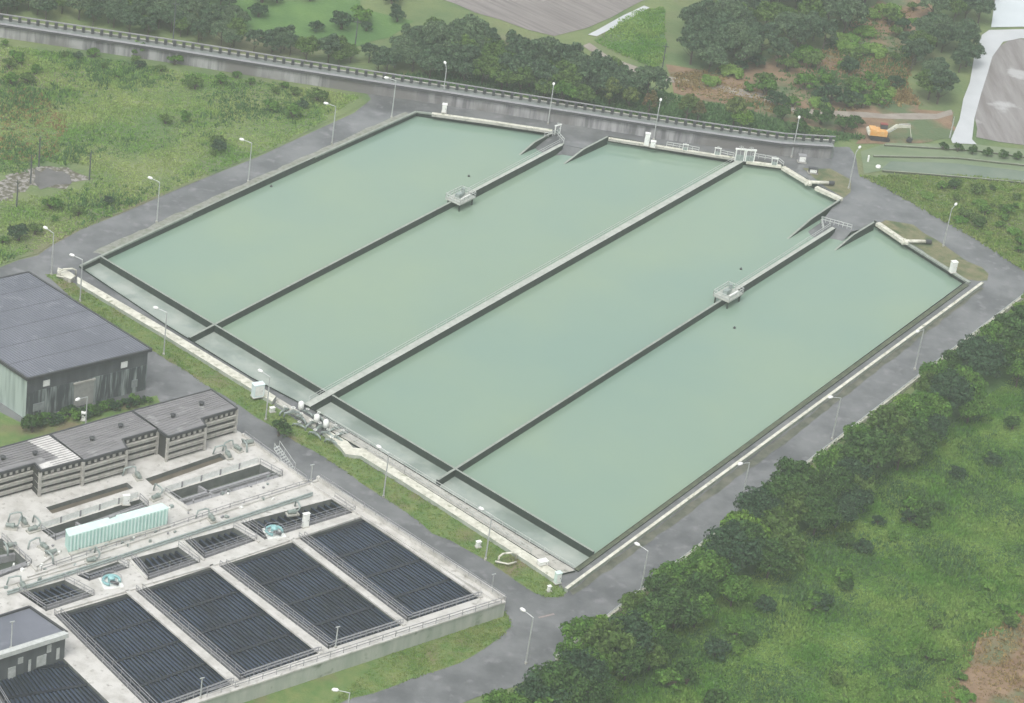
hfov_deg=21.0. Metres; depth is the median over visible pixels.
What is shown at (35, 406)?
window
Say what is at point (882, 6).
bush
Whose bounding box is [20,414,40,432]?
bush
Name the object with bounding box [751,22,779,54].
broadleaf tree
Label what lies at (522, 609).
street lamp
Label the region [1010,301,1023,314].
broadleaf tree
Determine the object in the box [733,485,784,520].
broadleaf tree
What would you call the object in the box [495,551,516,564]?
vent pipe
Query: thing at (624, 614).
broadleaf tree
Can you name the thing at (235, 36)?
broadleaf tree
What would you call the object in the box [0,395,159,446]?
lawn
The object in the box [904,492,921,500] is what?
bush
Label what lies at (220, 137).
bush
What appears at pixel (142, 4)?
broadleaf tree
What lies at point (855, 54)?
bush
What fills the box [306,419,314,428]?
valve pipe
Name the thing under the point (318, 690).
grass verge
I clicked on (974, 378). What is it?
broadleaf tree
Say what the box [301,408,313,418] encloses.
valve pipe
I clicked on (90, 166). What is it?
bare post
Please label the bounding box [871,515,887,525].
bush
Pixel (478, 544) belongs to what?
control cabinet
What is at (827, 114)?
bush
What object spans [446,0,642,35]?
ploughed field
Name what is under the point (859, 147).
street lamp
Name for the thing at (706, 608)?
broadleaf tree
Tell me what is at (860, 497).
broadleaf tree
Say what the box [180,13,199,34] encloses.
broadleaf tree
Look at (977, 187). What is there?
bush
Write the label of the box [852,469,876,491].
broadleaf tree
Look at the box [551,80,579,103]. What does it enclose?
broadleaf tree
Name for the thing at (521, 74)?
broadleaf tree
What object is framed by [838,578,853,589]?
bush
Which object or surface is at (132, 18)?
broadleaf tree
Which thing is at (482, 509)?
street lamp
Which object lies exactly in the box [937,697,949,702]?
bush
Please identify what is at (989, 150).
bush
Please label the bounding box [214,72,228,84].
bush
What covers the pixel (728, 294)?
pump platform
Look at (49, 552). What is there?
pump
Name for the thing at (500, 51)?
broadleaf tree
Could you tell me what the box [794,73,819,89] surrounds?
bush
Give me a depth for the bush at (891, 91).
611.54 m
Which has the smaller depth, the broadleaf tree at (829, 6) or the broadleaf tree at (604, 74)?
the broadleaf tree at (604, 74)
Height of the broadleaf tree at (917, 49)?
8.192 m
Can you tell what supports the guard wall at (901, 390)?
on the road at (498, 664)
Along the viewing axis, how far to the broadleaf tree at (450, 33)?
591.50 m
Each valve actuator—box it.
[99,571,123,589]
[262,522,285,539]
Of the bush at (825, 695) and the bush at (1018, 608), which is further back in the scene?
the bush at (1018, 608)
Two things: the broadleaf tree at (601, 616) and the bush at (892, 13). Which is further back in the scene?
the bush at (892, 13)
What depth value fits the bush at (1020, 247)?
551.21 m
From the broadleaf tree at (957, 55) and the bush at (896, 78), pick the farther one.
the broadleaf tree at (957, 55)
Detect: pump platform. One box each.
[445,185,475,211]
[713,281,743,308]
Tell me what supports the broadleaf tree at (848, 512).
on the meadow at (994, 382)
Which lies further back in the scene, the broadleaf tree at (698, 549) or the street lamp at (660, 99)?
the street lamp at (660, 99)
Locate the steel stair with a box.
[274,441,295,469]
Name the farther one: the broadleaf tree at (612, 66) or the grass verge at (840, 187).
the broadleaf tree at (612, 66)
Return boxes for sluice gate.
[554,123,561,134]
[714,146,721,154]
[734,146,745,160]
[744,148,756,161]
[771,156,778,164]
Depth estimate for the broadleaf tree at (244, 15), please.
596.76 m
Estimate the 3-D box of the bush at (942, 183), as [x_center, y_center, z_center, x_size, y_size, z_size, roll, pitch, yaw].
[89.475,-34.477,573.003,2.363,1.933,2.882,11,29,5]
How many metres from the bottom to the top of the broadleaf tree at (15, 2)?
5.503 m
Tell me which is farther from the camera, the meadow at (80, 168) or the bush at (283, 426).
the meadow at (80, 168)
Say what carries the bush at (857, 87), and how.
on the bare soil at (752, 69)
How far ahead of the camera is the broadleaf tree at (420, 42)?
593.37 m
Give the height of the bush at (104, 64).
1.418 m
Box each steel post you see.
[9,621,14,647]
[199,677,204,698]
[334,626,339,647]
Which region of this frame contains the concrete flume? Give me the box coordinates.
[0,13,835,158]
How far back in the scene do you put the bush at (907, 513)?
456.38 m
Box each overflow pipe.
[804,180,834,185]
[901,238,931,244]
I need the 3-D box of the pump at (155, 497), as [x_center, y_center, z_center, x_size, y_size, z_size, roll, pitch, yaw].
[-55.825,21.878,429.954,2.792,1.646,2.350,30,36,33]
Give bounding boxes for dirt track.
[584,43,952,118]
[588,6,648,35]
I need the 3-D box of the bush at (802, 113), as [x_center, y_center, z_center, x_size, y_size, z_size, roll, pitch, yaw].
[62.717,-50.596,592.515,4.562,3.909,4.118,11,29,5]
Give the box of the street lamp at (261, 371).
[258,369,269,420]
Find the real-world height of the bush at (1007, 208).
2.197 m
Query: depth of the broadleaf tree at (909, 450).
468.13 m
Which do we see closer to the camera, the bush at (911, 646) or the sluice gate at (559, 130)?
the bush at (911, 646)
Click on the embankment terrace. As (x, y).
(871, 164)
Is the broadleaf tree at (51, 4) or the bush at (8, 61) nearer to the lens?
the bush at (8, 61)
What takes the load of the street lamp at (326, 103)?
on the road at (498, 664)
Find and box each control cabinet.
[80,411,86,421]
[121,494,130,505]
[250,381,265,398]
[268,406,275,412]
[301,512,310,528]
[441,103,447,113]
[474,540,481,548]
[537,557,548,566]
[546,584,551,592]
[552,570,562,584]
[643,132,650,146]
[649,140,655,148]
[797,153,806,163]
[807,166,817,174]
[948,260,958,273]
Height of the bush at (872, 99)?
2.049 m
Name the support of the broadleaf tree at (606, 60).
on the ground at (418, 12)
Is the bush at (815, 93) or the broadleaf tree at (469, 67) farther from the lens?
the bush at (815, 93)
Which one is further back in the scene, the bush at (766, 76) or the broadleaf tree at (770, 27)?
the broadleaf tree at (770, 27)
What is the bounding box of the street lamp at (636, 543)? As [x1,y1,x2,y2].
[634,542,647,589]
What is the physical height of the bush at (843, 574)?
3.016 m
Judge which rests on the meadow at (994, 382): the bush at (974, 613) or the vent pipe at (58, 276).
the bush at (974, 613)
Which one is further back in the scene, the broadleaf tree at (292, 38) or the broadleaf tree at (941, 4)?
the broadleaf tree at (941, 4)
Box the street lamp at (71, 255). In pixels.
[69,253,82,301]
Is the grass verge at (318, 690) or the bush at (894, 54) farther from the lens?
the bush at (894, 54)
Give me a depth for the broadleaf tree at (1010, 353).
501.50 m
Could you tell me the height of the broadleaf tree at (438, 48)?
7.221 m
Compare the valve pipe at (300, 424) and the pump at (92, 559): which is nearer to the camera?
the pump at (92, 559)
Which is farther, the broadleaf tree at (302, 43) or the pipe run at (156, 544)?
the broadleaf tree at (302, 43)
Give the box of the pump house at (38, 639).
[0,605,68,680]
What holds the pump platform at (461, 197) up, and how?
on the settling basin
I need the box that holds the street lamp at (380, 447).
[376,445,388,497]
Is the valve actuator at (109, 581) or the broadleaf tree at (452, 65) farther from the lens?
the broadleaf tree at (452, 65)
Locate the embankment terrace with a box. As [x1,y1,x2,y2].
[861,143,1023,173]
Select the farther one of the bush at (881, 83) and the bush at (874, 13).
the bush at (874, 13)
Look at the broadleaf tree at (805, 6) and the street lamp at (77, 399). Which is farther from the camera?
the broadleaf tree at (805, 6)
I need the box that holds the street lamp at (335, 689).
[332,688,349,702]
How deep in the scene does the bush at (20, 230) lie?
500.68 m
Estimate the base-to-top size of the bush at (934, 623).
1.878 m
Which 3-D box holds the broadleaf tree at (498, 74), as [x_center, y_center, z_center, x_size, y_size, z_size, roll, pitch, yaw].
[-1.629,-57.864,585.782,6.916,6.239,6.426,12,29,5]
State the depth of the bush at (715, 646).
415.52 m
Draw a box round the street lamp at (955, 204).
[942,203,957,246]
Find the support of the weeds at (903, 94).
on the bare soil at (752, 69)
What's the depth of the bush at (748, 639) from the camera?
419.82 m
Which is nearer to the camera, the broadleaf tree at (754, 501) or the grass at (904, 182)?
the broadleaf tree at (754, 501)
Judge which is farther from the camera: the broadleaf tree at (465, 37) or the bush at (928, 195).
the broadleaf tree at (465, 37)
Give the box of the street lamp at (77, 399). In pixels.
[75,397,87,422]
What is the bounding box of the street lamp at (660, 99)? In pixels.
[653,98,661,139]
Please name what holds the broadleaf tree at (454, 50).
on the ground at (418, 12)
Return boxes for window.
[8,666,15,678]
[18,657,22,663]
[28,659,30,671]
[33,403,38,411]
[36,654,46,666]
[38,402,43,409]
[43,379,49,386]
[46,644,51,652]
[56,648,59,659]
[121,361,127,367]
[131,379,137,387]
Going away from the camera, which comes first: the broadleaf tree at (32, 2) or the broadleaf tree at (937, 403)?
the broadleaf tree at (937, 403)
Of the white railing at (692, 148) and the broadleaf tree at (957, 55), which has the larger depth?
the broadleaf tree at (957, 55)
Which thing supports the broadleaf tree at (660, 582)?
on the meadow at (994, 382)
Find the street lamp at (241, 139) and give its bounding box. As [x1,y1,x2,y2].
[239,138,251,181]
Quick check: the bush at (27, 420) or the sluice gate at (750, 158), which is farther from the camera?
the sluice gate at (750, 158)
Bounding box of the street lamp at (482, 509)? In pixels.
[478,506,492,559]
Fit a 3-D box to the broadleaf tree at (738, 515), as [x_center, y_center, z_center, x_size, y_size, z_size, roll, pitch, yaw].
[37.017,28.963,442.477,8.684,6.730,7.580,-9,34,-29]
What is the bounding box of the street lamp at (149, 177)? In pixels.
[147,176,159,222]
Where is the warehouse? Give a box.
[0,271,151,416]
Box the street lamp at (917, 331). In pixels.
[914,329,923,369]
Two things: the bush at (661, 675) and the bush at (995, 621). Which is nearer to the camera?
the bush at (661, 675)
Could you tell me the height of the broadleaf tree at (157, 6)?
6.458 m
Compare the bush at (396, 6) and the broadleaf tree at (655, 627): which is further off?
the bush at (396, 6)
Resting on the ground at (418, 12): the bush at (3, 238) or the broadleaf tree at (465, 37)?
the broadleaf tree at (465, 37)
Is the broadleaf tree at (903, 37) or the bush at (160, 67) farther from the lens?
the broadleaf tree at (903, 37)
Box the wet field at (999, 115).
[975,39,1023,144]
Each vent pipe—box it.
[56,268,76,277]
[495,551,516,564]
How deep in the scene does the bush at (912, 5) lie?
658.04 m
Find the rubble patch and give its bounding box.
[0,166,92,200]
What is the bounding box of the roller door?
[73,381,93,406]
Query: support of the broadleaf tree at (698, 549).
on the meadow at (994, 382)
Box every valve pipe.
[279,405,288,415]
[282,406,300,416]
[292,421,305,430]
[295,412,305,425]
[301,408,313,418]
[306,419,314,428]
[308,429,320,440]
[315,422,323,429]
[320,428,331,434]
[324,436,336,444]
[331,433,342,440]
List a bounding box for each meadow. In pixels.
[0,43,367,263]
[480,339,1023,702]
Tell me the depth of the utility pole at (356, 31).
591.12 m
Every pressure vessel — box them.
[298,401,303,411]
[314,414,319,423]
[323,419,328,429]
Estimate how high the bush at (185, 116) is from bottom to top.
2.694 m
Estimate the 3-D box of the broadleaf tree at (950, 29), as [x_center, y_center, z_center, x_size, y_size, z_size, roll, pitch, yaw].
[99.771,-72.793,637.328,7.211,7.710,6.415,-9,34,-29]
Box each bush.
[0,39,8,44]
[0,236,8,242]
[2,57,17,68]
[3,72,19,83]
[7,223,29,240]
[9,49,24,62]
[20,72,35,81]
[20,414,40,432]
[26,222,43,234]
[31,63,42,73]
[33,412,43,425]
[37,418,47,426]
[40,412,51,420]
[41,196,62,209]
[48,412,64,423]
[51,215,58,220]
[56,411,68,421]
[60,407,69,416]
[61,51,69,56]
[65,404,78,415]
[69,408,81,419]
[70,204,84,215]
[72,51,82,58]
[79,406,93,417]
[84,403,98,416]
[86,47,100,56]
[91,404,101,415]
[98,400,110,410]
[100,62,108,67]
[103,195,114,202]
[109,401,120,410]
[113,72,123,76]
[122,396,138,407]
[128,393,139,399]
[130,55,140,61]
[132,40,144,52]
[134,60,146,67]
[146,396,153,402]
[155,64,166,71]
[158,113,174,123]
[166,55,183,64]
[180,73,195,81]
[180,109,192,120]
[185,76,203,89]
[209,134,226,145]
[210,138,226,150]
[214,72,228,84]
[232,71,241,77]
[245,77,255,84]
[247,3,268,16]
[264,99,279,110]
[271,86,279,93]
[271,417,292,436]
[278,81,289,87]
[283,103,302,117]
[290,86,301,94]
[297,99,308,106]
[307,87,328,100]
[308,20,325,31]
[329,10,354,28]
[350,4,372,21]
[361,22,372,30]
[389,8,406,21]
[390,3,400,9]
[650,667,684,690]
[675,660,693,672]
[680,667,699,684]
[701,74,721,86]
[702,687,729,702]
[703,635,731,660]
[719,63,744,78]
[723,623,744,639]
[730,640,744,653]
[734,60,748,68]
[740,631,757,644]
[743,81,754,90]
[747,54,765,66]
[753,71,776,83]
[753,594,776,612]
[754,79,777,95]
[765,90,789,105]
[772,104,790,119]
[775,55,800,71]
[785,96,800,106]
[788,51,803,60]
[788,118,806,132]
[793,43,821,60]
[793,107,812,121]
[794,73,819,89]
[800,50,825,67]
[801,599,818,612]
[807,590,823,607]
[808,96,831,107]
[809,590,834,610]
[810,102,834,124]
[811,90,825,96]
[811,126,827,137]
[817,69,833,82]
[817,84,848,104]
[820,691,833,702]
[823,37,838,46]
[828,671,842,683]
[832,567,853,582]
[833,32,860,46]
[834,39,858,50]
[834,114,857,131]
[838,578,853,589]
[839,48,863,60]
[840,55,859,72]
[842,94,860,106]
[846,89,865,104]
[849,77,872,92]
[849,115,865,126]
[852,538,873,553]
[853,24,879,36]
[855,46,870,55]
[860,41,889,58]
[860,99,870,107]
[864,70,874,79]
[864,94,881,103]
[865,7,883,18]
[867,691,881,702]
[868,89,891,105]
[871,73,889,90]
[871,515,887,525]
[874,2,903,16]
[875,86,896,96]
[879,661,900,674]
[881,6,905,25]
[887,75,905,86]
[887,530,901,541]
[888,51,901,60]
[889,24,903,37]
[892,688,913,701]
[894,17,911,29]
[898,495,923,512]
[898,642,919,655]
[900,509,920,523]
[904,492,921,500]
[904,679,917,685]
[906,2,917,9]
[911,689,930,702]
[912,507,930,527]
[919,647,937,659]
[920,191,934,200]
[926,617,943,629]
[932,500,946,509]
[936,650,952,664]
[937,180,947,188]
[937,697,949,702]
[939,141,949,149]
[941,630,955,639]
[945,638,962,649]
[948,179,959,188]
[948,465,968,478]
[952,194,961,200]
[952,688,976,702]
[953,142,963,151]
[953,215,969,222]
[954,672,967,680]
[956,207,973,217]
[959,661,970,668]
[966,608,987,623]
[967,144,977,153]
[968,601,977,607]
[969,183,985,193]
[970,213,983,219]
[972,216,986,226]
[978,205,992,214]
[978,577,1001,591]
[980,448,997,458]
[981,147,993,154]
[983,451,1002,465]
[988,616,1000,626]
[993,601,1016,614]
[995,221,1005,226]
[996,598,1011,606]
[996,603,1012,614]
[998,149,1008,156]
[1000,211,1008,220]
[1002,204,1015,213]
[1003,416,1020,429]
[1003,616,1019,627]
[1006,613,1020,621]
[1007,226,1022,235]
[1010,566,1023,576]
[1010,601,1023,613]
[1011,151,1022,158]
[1012,193,1021,199]
[1012,600,1023,614]
[1014,245,1023,252]
[1015,237,1023,245]
[1017,202,1023,209]
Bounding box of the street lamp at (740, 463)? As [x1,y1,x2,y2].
[738,462,749,492]
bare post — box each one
[16,180,20,206]
[28,155,31,183]
[38,135,42,166]
[88,152,92,179]
[949,115,955,137]
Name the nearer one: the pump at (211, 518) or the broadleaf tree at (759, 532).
the pump at (211, 518)
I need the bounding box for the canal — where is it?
[882,161,1023,180]
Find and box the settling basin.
[57,110,983,591]
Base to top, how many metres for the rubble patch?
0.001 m
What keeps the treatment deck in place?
on the road at (498, 664)
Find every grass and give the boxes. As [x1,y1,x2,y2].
[860,172,1023,269]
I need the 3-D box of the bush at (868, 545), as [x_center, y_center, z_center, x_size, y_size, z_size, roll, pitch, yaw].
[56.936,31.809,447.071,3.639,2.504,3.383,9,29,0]
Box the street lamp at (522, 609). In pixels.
[520,607,533,663]
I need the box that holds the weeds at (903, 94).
[671,8,923,114]
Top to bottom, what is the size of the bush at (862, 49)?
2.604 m
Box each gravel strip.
[94,112,408,253]
[570,287,983,594]
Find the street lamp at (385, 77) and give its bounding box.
[384,76,395,117]
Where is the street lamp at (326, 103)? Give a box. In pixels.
[324,102,335,144]
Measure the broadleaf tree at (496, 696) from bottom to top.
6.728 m
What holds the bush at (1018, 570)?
on the meadow at (994, 382)
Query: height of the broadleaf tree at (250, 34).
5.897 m
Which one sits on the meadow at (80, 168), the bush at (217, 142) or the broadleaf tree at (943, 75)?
the bush at (217, 142)
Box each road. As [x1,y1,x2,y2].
[0,94,1023,702]
[951,29,1023,143]
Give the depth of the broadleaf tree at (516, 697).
391.21 m
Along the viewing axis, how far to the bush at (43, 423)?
447.91 m
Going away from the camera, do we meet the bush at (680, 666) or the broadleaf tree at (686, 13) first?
the bush at (680, 666)
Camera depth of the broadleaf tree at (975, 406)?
485.91 m
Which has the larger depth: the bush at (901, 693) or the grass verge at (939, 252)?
the grass verge at (939, 252)
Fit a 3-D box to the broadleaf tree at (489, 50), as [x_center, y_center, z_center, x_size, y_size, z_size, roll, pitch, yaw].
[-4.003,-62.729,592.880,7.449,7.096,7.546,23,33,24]
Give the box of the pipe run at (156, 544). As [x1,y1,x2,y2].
[7,492,312,594]
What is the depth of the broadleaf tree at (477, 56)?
590.66 m
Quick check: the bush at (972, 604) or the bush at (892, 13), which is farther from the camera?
the bush at (892, 13)
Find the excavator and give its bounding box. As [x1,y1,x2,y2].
[866,122,912,141]
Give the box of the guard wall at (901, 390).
[555,294,1023,659]
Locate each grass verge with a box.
[46,274,565,596]
[244,611,510,702]
[803,168,850,197]
[881,220,987,280]
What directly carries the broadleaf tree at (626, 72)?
on the ground at (418, 12)
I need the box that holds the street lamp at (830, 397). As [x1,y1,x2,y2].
[828,395,840,439]
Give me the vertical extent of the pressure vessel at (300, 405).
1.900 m
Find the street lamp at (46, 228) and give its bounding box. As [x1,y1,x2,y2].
[43,226,53,274]
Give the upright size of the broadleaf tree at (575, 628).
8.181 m
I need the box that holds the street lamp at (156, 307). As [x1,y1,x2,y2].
[153,306,166,354]
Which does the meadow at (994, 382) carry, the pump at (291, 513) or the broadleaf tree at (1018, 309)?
the broadleaf tree at (1018, 309)
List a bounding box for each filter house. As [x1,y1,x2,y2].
[0,434,82,497]
[50,411,159,486]
[132,389,238,461]
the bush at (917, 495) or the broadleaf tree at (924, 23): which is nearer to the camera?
the bush at (917, 495)
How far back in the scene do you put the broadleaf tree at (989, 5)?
653.94 m
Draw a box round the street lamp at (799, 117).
[791,116,800,157]
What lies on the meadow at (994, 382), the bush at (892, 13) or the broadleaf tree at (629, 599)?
the broadleaf tree at (629, 599)
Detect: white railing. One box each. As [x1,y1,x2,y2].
[666,142,699,151]
[752,153,783,165]
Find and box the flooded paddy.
[991,0,1023,26]
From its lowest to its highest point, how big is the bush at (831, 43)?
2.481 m
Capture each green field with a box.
[208,0,412,47]
[594,9,667,64]
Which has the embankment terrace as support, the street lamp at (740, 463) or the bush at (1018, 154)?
the bush at (1018, 154)
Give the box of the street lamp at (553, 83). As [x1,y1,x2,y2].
[547,82,554,123]
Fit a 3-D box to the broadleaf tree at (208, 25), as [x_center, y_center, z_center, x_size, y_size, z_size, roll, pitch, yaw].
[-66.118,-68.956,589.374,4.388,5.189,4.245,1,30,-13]
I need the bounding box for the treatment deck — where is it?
[0,431,505,702]
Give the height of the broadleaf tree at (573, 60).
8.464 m
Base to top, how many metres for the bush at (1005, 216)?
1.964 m
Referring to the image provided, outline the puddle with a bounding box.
[34,168,71,188]
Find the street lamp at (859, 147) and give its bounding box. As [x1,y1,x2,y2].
[848,146,860,188]
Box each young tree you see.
[601,76,622,105]
[621,87,640,108]
[642,90,658,112]
[678,93,698,118]
[691,100,706,123]
[725,96,749,125]
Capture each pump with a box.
[3,541,16,555]
[4,515,22,530]
[6,575,28,592]
[7,511,29,527]
[25,515,40,534]
[27,537,49,551]
[44,548,58,563]
[84,546,100,564]
[122,466,143,481]
[149,483,163,502]
[195,508,216,523]
[212,445,233,459]
[222,440,243,453]
[241,438,254,451]
[285,499,300,516]
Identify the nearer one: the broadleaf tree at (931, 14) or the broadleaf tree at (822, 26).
the broadleaf tree at (822, 26)
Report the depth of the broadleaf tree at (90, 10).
587.56 m
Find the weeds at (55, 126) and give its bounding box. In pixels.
[0,87,68,161]
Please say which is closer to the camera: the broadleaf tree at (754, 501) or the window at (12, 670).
the window at (12, 670)
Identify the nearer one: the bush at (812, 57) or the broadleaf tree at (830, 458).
the broadleaf tree at (830, 458)
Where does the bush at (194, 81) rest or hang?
on the meadow at (80, 168)
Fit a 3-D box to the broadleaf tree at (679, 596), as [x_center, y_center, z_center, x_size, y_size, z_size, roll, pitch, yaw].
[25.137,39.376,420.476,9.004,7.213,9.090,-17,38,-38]
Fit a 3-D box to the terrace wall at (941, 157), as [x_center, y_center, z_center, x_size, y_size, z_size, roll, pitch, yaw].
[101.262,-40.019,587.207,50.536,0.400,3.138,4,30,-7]
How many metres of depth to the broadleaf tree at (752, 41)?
609.97 m
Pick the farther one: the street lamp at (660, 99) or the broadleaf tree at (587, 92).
the broadleaf tree at (587, 92)
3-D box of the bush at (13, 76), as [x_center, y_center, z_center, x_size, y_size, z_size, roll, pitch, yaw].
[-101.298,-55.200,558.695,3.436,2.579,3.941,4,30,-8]
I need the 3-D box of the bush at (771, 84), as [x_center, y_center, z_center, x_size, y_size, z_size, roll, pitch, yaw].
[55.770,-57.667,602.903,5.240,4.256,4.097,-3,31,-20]
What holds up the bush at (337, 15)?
on the green field at (299, 15)
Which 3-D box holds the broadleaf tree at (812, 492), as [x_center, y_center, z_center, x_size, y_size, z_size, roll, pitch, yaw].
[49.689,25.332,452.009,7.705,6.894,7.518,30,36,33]
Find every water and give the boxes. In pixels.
[85,263,588,567]
[108,116,961,553]
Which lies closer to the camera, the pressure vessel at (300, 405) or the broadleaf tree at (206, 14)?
the pressure vessel at (300, 405)
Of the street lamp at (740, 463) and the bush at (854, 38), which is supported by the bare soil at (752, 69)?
the bush at (854, 38)
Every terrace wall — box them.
[873,155,1023,165]
[882,170,1023,183]
[884,144,1023,157]
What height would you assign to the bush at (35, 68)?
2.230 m
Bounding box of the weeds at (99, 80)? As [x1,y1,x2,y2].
[0,48,330,261]
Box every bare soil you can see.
[666,0,953,138]
[853,115,955,143]
[949,611,1023,702]
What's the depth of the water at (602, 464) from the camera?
510.48 m
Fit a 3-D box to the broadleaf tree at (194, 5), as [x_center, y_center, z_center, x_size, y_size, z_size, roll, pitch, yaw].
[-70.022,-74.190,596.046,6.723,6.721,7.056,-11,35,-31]
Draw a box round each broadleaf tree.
[1,0,19,13]
[27,0,45,14]
[35,0,57,19]
[55,0,70,13]
[65,0,94,19]
[84,5,101,25]
[92,0,107,15]
[98,0,120,23]
[104,3,122,27]
[120,9,142,32]
[121,2,136,12]
[127,0,146,8]
[131,0,150,13]
[137,15,157,34]
[144,0,170,28]
[158,4,184,32]
[173,17,189,36]
[174,0,203,13]
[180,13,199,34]
[189,20,206,44]
[195,19,211,40]
[198,3,223,33]
[209,20,231,45]
[222,28,243,47]
[223,0,236,4]
[227,19,247,46]
[236,11,251,21]
[244,29,264,51]
[261,36,280,54]
[262,26,284,49]
[273,24,295,49]
[273,31,291,52]
[281,32,300,55]
[295,35,321,62]
[317,33,341,62]
[329,35,347,49]
[331,49,348,64]
[342,43,360,62]
[360,42,379,62]
[371,52,385,72]
[377,45,402,75]
[389,34,417,50]
[389,47,403,67]
[400,23,422,39]
[401,46,427,71]
[412,25,433,42]
[414,35,431,48]
[415,47,447,77]
[422,19,445,43]
[422,43,448,70]
[424,16,441,24]
[424,24,462,46]
[440,55,457,77]
[444,42,481,76]
[446,33,476,58]
[448,18,475,34]
[451,12,494,42]
[455,57,476,80]
[457,41,483,58]
[469,34,485,56]
[472,55,495,83]
[476,29,494,43]
[476,43,503,59]
[482,688,514,702]
[484,26,500,41]
[489,63,516,89]
[491,39,507,48]
[491,48,516,65]
[494,52,524,85]
[499,689,553,702]
[504,29,531,53]
[511,66,535,90]
[512,41,543,59]
[513,664,577,702]
[521,54,545,86]
[529,659,593,702]
[530,36,559,59]
[532,62,560,95]
[533,51,551,62]
[534,78,554,99]
[545,49,568,64]
[548,42,583,62]
[550,59,582,98]
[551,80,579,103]
[553,638,585,659]
[554,57,596,84]
[556,646,610,687]
[558,615,611,651]
[575,52,604,82]
[576,84,596,106]
[580,614,610,640]
[580,618,636,666]
[581,669,619,701]
[584,647,613,671]
[586,78,600,94]
[588,49,616,67]
[596,68,627,100]
[606,61,628,74]
[608,609,656,651]
[608,643,649,680]
[610,608,634,618]
[612,56,623,73]
[616,66,644,100]
[617,590,646,613]
[625,613,666,639]
[629,65,671,94]
[632,592,679,627]
[633,71,650,89]
[640,641,668,670]
[642,572,682,596]
[649,560,692,584]
[649,585,704,629]
[651,629,681,652]
[676,24,711,64]
[676,552,700,574]
[677,3,706,27]
[679,591,719,627]
[680,571,719,599]
[682,15,714,42]
[688,539,711,559]
[688,549,733,580]
[689,0,716,16]
[694,42,728,72]
[700,28,721,57]
[702,519,765,576]
[710,0,749,23]
[711,11,742,51]
[711,23,733,50]
[716,573,754,606]
[720,509,763,526]
[722,519,770,549]
[725,30,763,60]
[726,21,749,57]
[731,108,754,126]
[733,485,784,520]
[736,10,761,44]
[740,0,768,9]
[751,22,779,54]
[752,524,780,544]
[752,537,797,578]
[753,0,781,33]
[760,474,805,512]
[760,505,799,537]
[762,2,797,37]
[766,37,794,66]
[769,456,822,489]
[769,532,807,563]
[774,11,807,41]
[778,491,811,523]
[786,12,818,42]
[797,0,826,18]
[799,484,834,510]
[799,495,844,535]
[807,10,828,40]
[812,443,844,469]
[813,0,838,16]
[816,19,838,49]
[819,465,856,497]
[830,0,868,33]
[830,498,858,527]
[834,429,894,466]
[834,454,873,487]
[838,483,874,512]
[843,7,868,26]
[843,422,871,438]
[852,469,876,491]
[866,404,916,437]
[868,428,902,467]
[891,393,913,406]
[893,436,922,469]
[894,417,939,452]
[896,397,935,429]
[898,31,913,43]
[901,39,927,69]
[905,37,934,64]
[907,30,937,48]
[910,16,937,35]
[910,389,952,417]
[911,371,938,391]
[913,69,946,99]
[918,0,951,12]
[918,358,947,375]
[921,59,939,71]
[923,12,947,17]
[926,67,959,104]
[926,413,949,440]
[928,14,954,46]
[928,57,949,67]
[928,367,974,409]
[930,62,956,96]
[933,24,956,52]
[940,349,968,369]
[946,364,990,398]
[948,0,968,21]
[950,49,972,72]
[952,21,980,44]
[954,18,981,40]
[954,397,990,422]
[955,39,985,66]
[956,337,1007,378]
[957,333,993,368]
[963,0,976,18]
[972,0,995,23]
[975,321,1016,342]
[992,312,1015,322]
[992,339,1020,375]
[996,318,1023,346]
[1005,358,1023,386]
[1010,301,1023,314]
[1010,304,1023,320]
[1013,342,1023,358]
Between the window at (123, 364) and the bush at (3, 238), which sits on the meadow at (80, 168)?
the bush at (3, 238)
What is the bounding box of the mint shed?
[65,503,169,555]
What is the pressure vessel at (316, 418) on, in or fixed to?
on the settling basin
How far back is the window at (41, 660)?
388.72 m
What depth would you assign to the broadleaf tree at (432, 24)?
595.52 m
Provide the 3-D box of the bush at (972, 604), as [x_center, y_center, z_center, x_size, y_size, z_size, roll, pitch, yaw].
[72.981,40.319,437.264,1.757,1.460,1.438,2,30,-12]
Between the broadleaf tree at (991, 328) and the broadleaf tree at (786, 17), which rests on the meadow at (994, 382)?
the broadleaf tree at (991, 328)
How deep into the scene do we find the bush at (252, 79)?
573.32 m
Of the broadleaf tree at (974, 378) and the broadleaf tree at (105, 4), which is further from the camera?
the broadleaf tree at (105, 4)
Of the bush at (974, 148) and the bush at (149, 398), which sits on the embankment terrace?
the bush at (974, 148)
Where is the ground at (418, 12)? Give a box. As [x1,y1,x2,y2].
[0,0,1023,702]
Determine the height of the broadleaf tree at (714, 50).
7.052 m
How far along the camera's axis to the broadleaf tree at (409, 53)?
587.21 m
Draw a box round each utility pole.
[172,1,178,42]
[354,19,360,54]
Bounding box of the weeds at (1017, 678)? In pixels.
[939,594,1023,702]
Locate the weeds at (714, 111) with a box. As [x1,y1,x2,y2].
[387,70,865,142]
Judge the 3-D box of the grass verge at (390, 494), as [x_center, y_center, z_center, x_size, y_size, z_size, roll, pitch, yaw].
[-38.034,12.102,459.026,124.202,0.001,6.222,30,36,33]
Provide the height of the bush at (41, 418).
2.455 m
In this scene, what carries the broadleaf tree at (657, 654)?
on the meadow at (994, 382)

